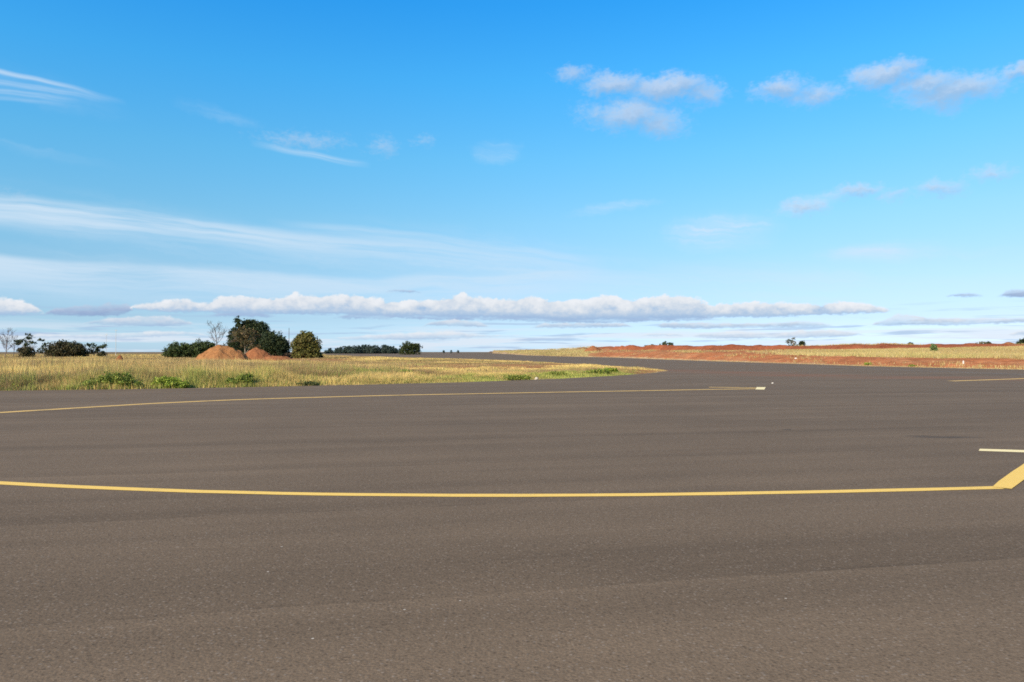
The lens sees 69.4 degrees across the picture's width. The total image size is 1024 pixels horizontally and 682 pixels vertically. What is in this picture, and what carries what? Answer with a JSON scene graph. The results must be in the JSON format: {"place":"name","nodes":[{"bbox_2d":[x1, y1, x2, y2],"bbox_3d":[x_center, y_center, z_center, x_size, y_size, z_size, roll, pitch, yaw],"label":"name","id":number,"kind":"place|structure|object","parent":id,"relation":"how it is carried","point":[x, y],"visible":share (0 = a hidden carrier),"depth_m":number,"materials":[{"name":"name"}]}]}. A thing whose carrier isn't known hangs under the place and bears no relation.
{"place":"outdoors","nodes":[
{"label":"outdoors","id":0,"kind":"place"},
{"bbox_2d":[0,343,1023,385],"bbox_3d":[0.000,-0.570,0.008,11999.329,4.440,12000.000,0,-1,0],"label":"ground","id":1,"kind":"structure","parent":0,"point":[663,352],"depth_m":138.19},
{"bbox_2d":[0,328,17,356],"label":"bare tree","id":2,"kind":"object","parent":1,"relation":"on","point":[6,341],"visible":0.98,"depth_m":205.22,"materials":[{"name":"grey plant"}]},
{"bbox_2d":[8,336,18,355],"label":"bare tree","id":3,"kind":"object","parent":1,"relation":"on","point":[13,344],"visible":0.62,"depth_m":210.87,"materials":[{"name":"grey plant"}]},
{"bbox_2d":[16,345,36,356],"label":"bush","id":4,"kind":"object","parent":1,"relation":"on","point":[22,351],"visible":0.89,"depth_m":198.40,"materials":[{"name":"green plant"}]},
{"bbox_2d":[14,333,44,348],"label":"sparse tree","id":5,"kind":"object","parent":1,"relation":"on","point":[19,341],"visible":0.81,"depth_m":204.87,"materials":[{"name":"green plant"}]},
{"bbox_2d":[36,342,50,356],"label":"sparse tree","id":6,"kind":"object","parent":1,"relation":"on","point":[42,347],"visible":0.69,"depth_m":204.94,"materials":[{"name":"green plant"}]},
{"bbox_2d":[44,338,91,356],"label":"round tree","id":7,"kind":"object","parent":1,"relation":"on","point":[65,348],"visible":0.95,"depth_m":201.33,"materials":[{"name":"green plant"}]},
{"bbox_2d":[77,380,99,389],"bbox_3d":[-18.218,1.963,31.692,1.050,0.600,0.783,0,-1,0],"label":"weed clump","id":8,"kind":"object","parent":1,"relation":"on","point":[89,383],"visible":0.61,"depth_m":31.52,"materials":[{"name":"green plant"}]},
{"bbox_2d":[86,342,107,355],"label":"sparse tree","id":9,"kind":"object","parent":1,"relation":"on","point":[93,351],"visible":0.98,"depth_m":204.78,"materials":[{"name":"green plant"}]},
{"bbox_2d":[97,352,107,356],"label":"bush","id":10,"kind":"object","parent":1,"relation":"on","point":[102,354],"visible":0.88,"depth_m":204.68,"materials":[{"name":"green plant"}]},
{"bbox_2d":[84,370,143,388],"bbox_3d":[-17.401,1.754,32.243,2.730,1.011,1.191,0,-1,0],"label":"weed clump","id":11,"kind":"object","parent":1,"relation":"on","point":[114,378],"visible":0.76,"depth_m":32.06,"materials":[{"name":"green plant"}]},
{"bbox_2d":[150,375,190,387],"bbox_3d":[-15.060,1.878,32.627,1.884,0.803,0.838,0,-1,0],"label":"weed clump","id":12,"kind":"object","parent":1,"relation":"on","point":[170,380],"visible":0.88,"depth_m":32.48,"materials":[{"name":"green plant"}]},
{"bbox_2d":[161,340,194,357],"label":"round tree","id":13,"kind":"object","parent":1,"relation":"on","point":[176,350],"visible":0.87,"depth_m":174.64,"materials":[{"name":"green plant"}]},
{"bbox_2d":[187,338,221,357],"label":"round tree","id":14,"kind":"object","parent":1,"relation":"on","point":[198,347],"visible":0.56,"depth_m":174.72,"materials":[{"name":"green plant"}]},
{"bbox_2d":[195,345,250,359],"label":"dirt mound","id":15,"kind":"object","parent":1,"relation":"on","point":[222,352],"visible":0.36,"depth_m":116.45,"materials":[{"name":"orange soil"}]},
{"bbox_2d":[207,320,238,344],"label":"bare tree","id":16,"kind":"object","parent":1,"relation":"on","point":[218,331],"visible":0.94,"depth_m":173.76,"materials":[{"name":"grey plant"}]},
{"bbox_2d":[227,315,246,350],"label":"conifer tree","id":17,"kind":"object","parent":1,"relation":"on","point":[238,322],"visible":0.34,"depth_m":179.34,"materials":[{"name":"green plant"}]},
{"bbox_2d":[226,373,254,385],"bbox_3d":[-12.551,1.856,34.170,1.326,0.861,1.104,-1,-1,34],"label":"weed clump","id":18,"kind":"object","parent":1,"relation":"on","point":[241,379],"visible":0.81,"depth_m":34.04,"materials":[{"name":"green plant"}]},
{"bbox_2d":[228,325,262,352],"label":"bronze tree","id":19,"kind":"object","parent":1,"relation":"on","point":[247,334],"visible":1,"depth_m":166.92,"materials":[{"name":"beige plant"}]},
{"bbox_2d":[223,318,270,353],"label":"leafy tree","id":20,"kind":"object","parent":1,"relation":"on","point":[261,327],"visible":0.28,"depth_m":180.71,"materials":[{"name":"green plant"}]},
{"bbox_2d":[245,347,272,360],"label":"dirt mound","id":21,"kind":"object","parent":1,"relation":"on","point":[253,354],"visible":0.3,"depth_m":119.00,"materials":[{"name":"red soil"}]},
{"bbox_2d":[258,330,291,355],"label":"leafy tree","id":22,"kind":"object","parent":1,"relation":"on","point":[272,343],"visible":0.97,"depth_m":176.90,"materials":[{"name":"green plant"}]},
{"bbox_2d":[259,356,292,360],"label":"dirt mound","id":23,"kind":"object","parent":1,"relation":"on","point":[271,358],"visible":0.34,"depth_m":116.86,"materials":[{"name":"red soil"}]},
{"bbox_2d":[280,352,294,357],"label":"bush","id":24,"kind":"object","parent":1,"relation":"on","point":[287,354],"visible":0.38,"depth_m":177.12,"materials":[{"name":"green plant"}]},
{"bbox_2d":[289,330,322,358],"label":"leafy tree","id":25,"kind":"object","parent":1,"relation":"on","point":[305,345],"visible":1,"depth_m":170.88,"materials":[{"name":"green plant"}]},
{"bbox_2d":[293,380,319,385],"bbox_3d":[-9.761,2.080,35.159,1.223,0.477,0.753,0,-1,-16],"label":"weed clump","id":26,"kind":"object","parent":1,"relation":"on","point":[309,383],"visible":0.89,"depth_m":35.03,"materials":[{"name":"green plant"}]},
{"bbox_2d":[0,353,666,390],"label":"dry grass","id":27,"kind":"structure","parent":1,"relation":"on","point":[39,372],"depth_m":43.26,"materials":[{"name":"yellow plant"}]},
{"bbox_2d":[370,344,380,353],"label":"distant tree","id":28,"kind":"object","parent":1,"relation":"on","point":[375,349],"visible":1,"depth_m":635.83,"materials":[{"name":"green plant"}]},
{"bbox_2d":[381,344,388,353],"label":"distant tree","id":29,"kind":"object","parent":1,"relation":"on","point":[385,348],"visible":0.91,"depth_m":635.58,"materials":[{"name":"green plant"}]},
{"bbox_2d":[399,341,422,354],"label":"leafy tree","id":30,"kind":"object","parent":1,"relation":"on","point":[408,348],"visible":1,"depth_m":418.81,"materials":[{"name":"green plant"}]},
{"bbox_2d":[0,353,1023,681],"bbox_3d":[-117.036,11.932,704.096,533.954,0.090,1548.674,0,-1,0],"label":"apron","id":31,"kind":"object","parent":1,"relation":"on","point":[100,585],"visible":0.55,"depth_m":6.62,"materials":[{"name":"grey asphalt"}]},
{"bbox_2d":[345,345,350,353],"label":"distant tree","id":32,"kind":"object","parent":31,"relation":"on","point":[347,349],"visible":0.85,"depth_m":640.41,"materials":[{"name":"green plant"}]},
{"bbox_2d":[349,345,360,353],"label":"distant tree","id":33,"kind":"object","parent":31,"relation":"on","point":[353,350],"visible":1,"depth_m":631.49,"materials":[{"name":"green plant"}]},
{"bbox_2d":[355,346,363,353],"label":"distant tree","id":34,"kind":"object","parent":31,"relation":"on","point":[360,352],"visible":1,"depth_m":634.19,"materials":[{"name":"green plant"}]},
{"bbox_2d":[0,389,719,412],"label":"painted line","id":35,"kind":"object","parent":31,"relation":"on","point":[319,397],"visible":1,"depth_m":25.82,"materials":[{"name":"yellow paint"}]},
{"bbox_2d":[364,344,371,353],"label":"distant tree","id":36,"kind":"object","parent":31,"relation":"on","point":[366,350],"visible":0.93,"depth_m":638.59,"materials":[{"name":"green plant"}]},
{"bbox_2d":[386,346,393,353],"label":"distant tree","id":37,"kind":"object","parent":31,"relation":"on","point":[390,350],"visible":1,"depth_m":633.06,"materials":[{"name":"green plant"}]},
{"bbox_2d":[0,481,1003,496],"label":"painted line","id":38,"kind":"object","parent":31,"relation":"on","point":[472,495],"visible":1,"depth_m":8.39,"materials":[{"name":"yellow paint"}]},
{"bbox_2d":[578,358,1023,374],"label":"painted line","id":39,"kind":"object","parent":31,"relation":"on","point":[836,367],"visible":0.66,"depth_m":70.65,"materials":[{"name":"paint"}]},
{"bbox_2d":[957,378,1023,380],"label":"painted line","id":40,"kind":"object","parent":31,"relation":"on","point":[988,379],"visible":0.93,"depth_m":42.60,"materials":[{"name":"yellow paint"}]},
{"bbox_2d":[979,449,1023,451],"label":"painted line","id":41,"kind":"object","parent":31,"relation":"on","point":[1004,450],"visible":1,"depth_m":11.95,"materials":[{"name":"paint"}]},
{"bbox_2d":[993,464,1023,488],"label":"painted line","id":42,"kind":"object","parent":31,"relation":"on","point":[1012,479],"visible":1,"depth_m":9.22,"materials":[{"name":"yellow paint"}]},
{"bbox_2d":[501,374,530,379],"bbox_3d":[0.282,2.152,42.434,1.784,0.536,0.987,0,-1,0],"label":"weed clump","id":43,"kind":"object","parent":1,"relation":"on","point":[515,377],"visible":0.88,"depth_m":42.34,"materials":[{"name":"green plant"}]},
{"bbox_2d":[543,370,568,375],"bbox_3d":[2.722,2.136,46.937,1.764,0.571,0.927,0,-1,0],"label":"weed clump","id":44,"kind":"object","parent":1,"relation":"on","point":[558,373],"visible":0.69,"depth_m":46.72,"materials":[{"name":"green plant"}]},
{"bbox_2d":[584,346,600,350],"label":"dirt mound","id":45,"kind":"object","parent":1,"relation":"on","point":[592,348],"visible":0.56,"depth_m":298.59,"materials":[{"name":"red soil"}]},
{"bbox_2d":[584,368,611,373],"bbox_3d":[5.816,2.163,51.332,2.304,0.654,1.214,0,-1,0],"label":"weed clump","id":46,"kind":"object","parent":1,"relation":"on","point":[598,371],"visible":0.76,"depth_m":51.10,"materials":[{"name":"green plant"}]},
{"bbox_2d":[601,367,618,372],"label":"weed clump","id":47,"kind":"object","parent":1,"relation":"on","point":[611,369],"visible":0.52,"depth_m":54.16,"materials":[{"name":"green plant"}]},
{"bbox_2d":[659,341,672,344],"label":"shrub","id":48,"kind":"object","parent":1,"relation":"on","point":[665,343],"visible":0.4,"depth_m":329.58,"materials":[{"name":"green plant"}]},
{"bbox_2d":[496,342,1023,369],"bbox_3d":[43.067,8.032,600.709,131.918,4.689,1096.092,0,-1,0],"label":"bank grass","id":49,"kind":"structure","parent":1,"relation":"on","point":[1012,351],"depth_m":113.36,"materials":[{"name":"yellow plant"}]},
{"bbox_2d":[785,338,797,345],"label":"sparse tree","id":50,"kind":"object","parent":1,"relation":"on","point":[792,341],"visible":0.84,"depth_m":205.06,"materials":[{"name":"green plant"}]},
{"bbox_2d":[930,343,937,350],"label":"green bush","id":51,"kind":"object","parent":1,"relation":"on","point":[933,347],"visible":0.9,"depth_m":111.90,"materials":[{"name":"green plant"}]},
{"bbox_2d":[1016,337,1023,343],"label":"leafy tree","id":52,"kind":"object","parent":1,"relation":"on","point":[1020,341],"visible":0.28,"depth_m":239.94,"materials":[{"name":"green plant"}]},
{"bbox_2d":[0,0,1023,351],"label":"sky","id":53,"kind":"structure","parent":0,"point":[438,175],"materials":[{"name":"blue"}]}
]}

